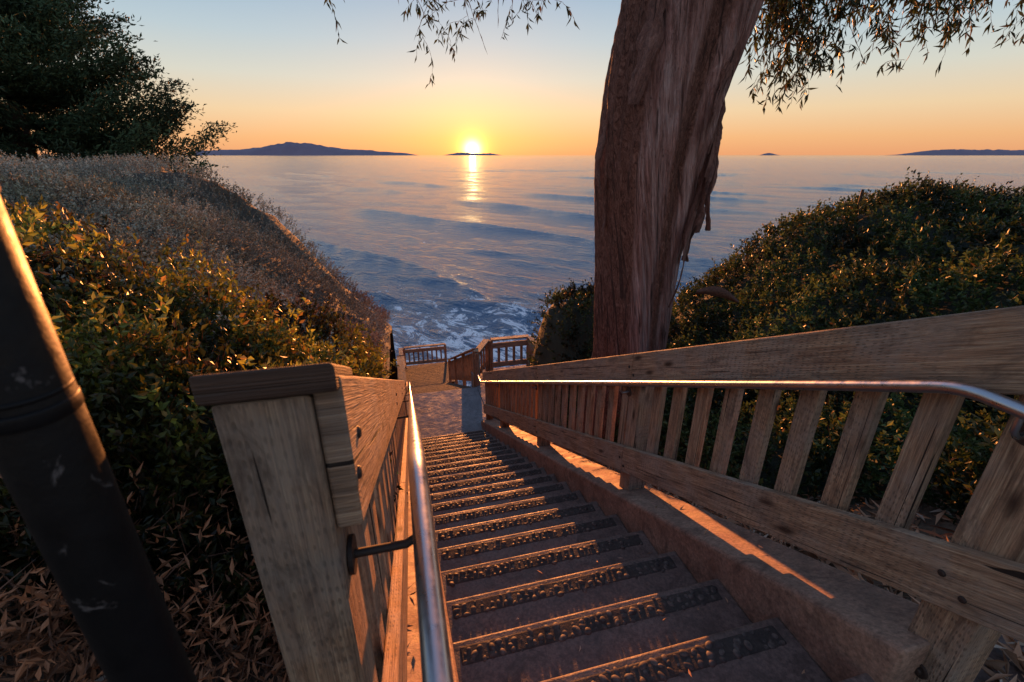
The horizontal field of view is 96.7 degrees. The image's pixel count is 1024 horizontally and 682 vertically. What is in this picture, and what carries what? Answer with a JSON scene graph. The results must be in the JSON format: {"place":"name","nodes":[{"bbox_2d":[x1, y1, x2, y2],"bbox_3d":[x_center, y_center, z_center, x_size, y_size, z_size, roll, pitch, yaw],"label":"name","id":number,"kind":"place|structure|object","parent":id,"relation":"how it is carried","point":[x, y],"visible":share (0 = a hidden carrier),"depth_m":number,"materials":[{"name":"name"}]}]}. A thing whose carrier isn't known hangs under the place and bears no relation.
{"place":"outdoors","nodes":[
{"label":"outdoors","id":0,"kind":"place"},
{"bbox_2d":[196,142,413,154],"bbox_3d":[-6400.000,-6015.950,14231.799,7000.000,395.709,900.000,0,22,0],"label":"island hills","id":1,"kind":"structure","parent":0,"point":[289,148],"depth_m":14115.53,"materials":[{"name":"stone"}]},
{"bbox_2d":[447,152,497,154],"bbox_3d":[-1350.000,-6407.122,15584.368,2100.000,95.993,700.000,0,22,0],"label":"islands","id":2,"kind":"structure","parent":0,"point":[462,153],"depth_m":15518.12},
{"bbox_2d":[0,170,1023,681],"bbox_3d":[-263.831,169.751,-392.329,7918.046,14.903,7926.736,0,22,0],"label":"ground","id":3,"kind":"structure","parent":0,"point":[922,508],"depth_m":1.85,"materials":[{"name":"soil"}]},
{"bbox_2d":[0,101,38,136],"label":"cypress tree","id":4,"kind":"object","parent":3,"relation":"on","point":[15,130],"visible":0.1,"depth_m":15.54,"materials":[{"name":"green plant"}]},
{"bbox_2d":[0,188,197,681],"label":"black metal pole","id":5,"kind":"object","parent":3,"relation":"on","point":[58,479],"visible":1,"depth_m":0.39,"materials":[{"name":"black metal"}]},
{"bbox_2d":[0,0,238,177],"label":"cypress tree","id":6,"kind":"object","parent":3,"relation":"on","point":[39,39],"visible":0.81,"depth_m":13.97,"materials":[{"name":"green plant"}]},
{"bbox_2d":[0,600,278,681],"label":"leaf litter","id":7,"kind":"object","parent":3,"relation":"on","point":[77,630],"visible":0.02,"depth_m":1.60,"materials":[{"name":"brown plant"}]},
{"bbox_2d":[0,150,395,371],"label":"coastal shrub","id":8,"kind":"object","parent":3,"relation":"on","point":[32,180],"visible":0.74,"depth_m":5.03,"materials":[{"name":"plant"}]},
{"bbox_2d":[0,159,397,633],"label":"shrub mass","id":9,"kind":"object","parent":3,"relation":"on","point":[389,345],"visible":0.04,"depth_m":6.56,"materials":[{"name":"plant"}]},
{"bbox_2d":[0,194,404,651],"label":"green shrub","id":10,"kind":"object","parent":3,"relation":"on","point":[135,360],"visible":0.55,"depth_m":2.04,"materials":[{"name":"green plant"}]},
{"bbox_2d":[0,452,414,681],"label":"dry brush","id":11,"kind":"object","parent":3,"relation":"on","point":[18,630],"visible":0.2,"depth_m":1.55,"materials":[{"name":"brown plant"}]},
{"bbox_2d":[405,362,454,391],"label":"wooden deck","id":12,"kind":"structure","parent":3,"relation":"on","point":[426,374],"depth_m":19.60,"materials":[{"name":"brown wood"}]},
{"bbox_2d":[398,343,446,366],"bbox_3d":[-4.234,0.959,19.842,1.360,1.305,2.791,14,26,30],"label":"wooden railing","id":13,"kind":"object","parent":12,"relation":"on","point":[402,351],"visible":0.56,"depth_m":20.21,"materials":[{"name":"brown wood"}]},
{"bbox_2d":[407,484,458,681],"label":"stair kerb","id":14,"kind":"structure","parent":3,"relation":"on","point":[414,673],"depth_m":2.02,"materials":[{"name":"concrete"}]},
{"bbox_2d":[189,362,408,681],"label":"wooden railing","id":15,"kind":"object","parent":14,"relation":"on","point":[316,478],"visible":0.88,"depth_m":0.71,"materials":[{"name":"brown wood"}]},
{"bbox_2d":[347,382,453,681],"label":"steel handrail","id":16,"kind":"object","parent":15,"relation":"attached to","point":[436,662],"visible":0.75,"depth_m":0.71,"materials":[{"name":"silver metal"}]},
{"bbox_2d":[397,348,477,419],"bbox_3d":[-2.397,1.428,14.189,1.990,4.715,8.493,-5,23,-13],"label":"wooden railing","id":17,"kind":"object","parent":3,"relation":"on","point":[462,367],"visible":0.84,"depth_m":13.22,"materials":[{"name":"brown wood"}]},
{"bbox_2d":[408,382,470,393],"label":"wooden stairs","id":18,"kind":"structure","parent":3,"relation":"on","point":[428,388],"depth_m":13.54,"materials":[{"name":"brown wood"}]},
{"bbox_2d":[406,365,526,437],"bbox_3d":[-0.806,2.554,11.430,3.553,2.500,3.165,-5,23,-13],"label":"landing","id":19,"kind":"object","parent":3,"relation":"on","point":[446,412],"visible":0.16,"depth_m":10.46,"materials":[{"name":"concrete"}]},
{"bbox_2d":[473,334,536,386],"bbox_3d":[-0.048,0.843,11.459,1.726,1.245,2.170,-5,23,-13],"label":"wooden railing","id":20,"kind":"object","parent":19,"relation":"on","point":[486,347],"visible":0.49,"depth_m":12.16,"materials":[{"name":"brown wood"}]},
{"bbox_2d":[324,0,1023,455],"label":"eucalyptus tree","id":21,"kind":"object","parent":3,"relation":"on","point":[672,66],"visible":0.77,"depth_m":4.31,"materials":[{"name":"brown plant"}]},
{"bbox_2d":[481,419,930,681],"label":"stair kerb","id":22,"kind":"structure","parent":3,"relation":"on","point":[840,625],"depth_m":2.05,"materials":[{"name":"concrete"}]},
{"bbox_2d":[508,423,859,580],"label":"leaf litter","id":23,"kind":"object","parent":22,"relation":"on","point":[855,577],"visible":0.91,"depth_m":2.67,"materials":[{"name":"brown plant"}]},
{"bbox_2d":[482,305,1023,681],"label":"wooden railing","id":24,"kind":"object","parent":22,"relation":"on","point":[965,584],"visible":0.96,"depth_m":1.64,"materials":[{"name":"brown wood"}]},
{"bbox_2d":[477,375,1023,445],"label":"steel handrail","id":25,"kind":"object","parent":24,"relation":"attached to","point":[1005,404],"visible":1,"depth_m":1.47,"materials":[{"name":"silver metal"}]},
{"bbox_2d":[421,430,1023,681],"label":"concrete staircase","id":26,"kind":"structure","parent":3,"relation":"on","point":[609,611],"depth_m":2.38,"materials":[{"name":"grey concrete"}]},
{"bbox_2d":[476,488,804,676],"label":"leaf litter","id":27,"kind":"object","parent":26,"relation":"on","point":[803,671],"visible":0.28,"depth_m":2.10,"materials":[{"name":"brown plant"}]},
{"bbox_2d":[517,427,1023,681],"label":"leaf litter","id":28,"kind":"object","parent":3,"relation":"on","point":[1015,655],"visible":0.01,"depth_m":2.33,"materials":[{"name":"brown plant"}]},
{"bbox_2d":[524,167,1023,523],"bbox_3d":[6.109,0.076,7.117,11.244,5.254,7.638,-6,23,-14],"label":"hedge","id":29,"kind":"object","parent":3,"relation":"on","point":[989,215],"visible":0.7,"depth_m":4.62,"materials":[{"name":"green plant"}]},
{"bbox_2d":[531,202,1023,504],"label":"hedge mass","id":30,"kind":"object","parent":3,"relation":"on","point":[555,344],"visible":0.12,"depth_m":5.21,"materials":[{"name":"green plant"}]},
{"bbox_2d":[693,286,738,302],"bbox_3d":[2.327,-0.518,5.154,0.598,0.214,0.033,-4,23,-10],"label":"bare tree branch","id":31,"kind":"object","parent":30,"relation":"attached to","point":[719,292],"visible":1,"depth_m":5.14,"materials":[{"name":"brown wood"}]},
{"bbox_2d":[857,189,864,213],"bbox_3d":[4.620,-1.635,6.138,0.033,0.780,0.033,-9,24,-21],"label":"marker stake","id":32,"kind":"object","parent":30,"relation":"on","point":[861,195],"visible":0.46,"depth_m":6.01,"materials":[{"name":"brown wood"}]},
{"bbox_2d":[31,0,1023,154],"label":"sky","id":33,"kind":"structure","parent":0,"point":[277,70],"materials":[{"name":"orange"}]},
{"bbox_2d":[39,155,1023,387],"bbox_3d":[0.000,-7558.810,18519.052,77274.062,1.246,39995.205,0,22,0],"label":"sea","id":34,"kind":"structure","parent":0,"point":[457,254],"depth_m":108.99,"materials":[{"name":"liquid"}]},
{"bbox_2d":[897,149,1023,154],"bbox_3d":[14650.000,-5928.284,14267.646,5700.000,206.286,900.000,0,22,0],"label":"island hills","id":35,"kind":"structure","parent":0,"point":[973,152],"depth_m":14146.31,"materials":[{"name":"grey stone"}]}
]}

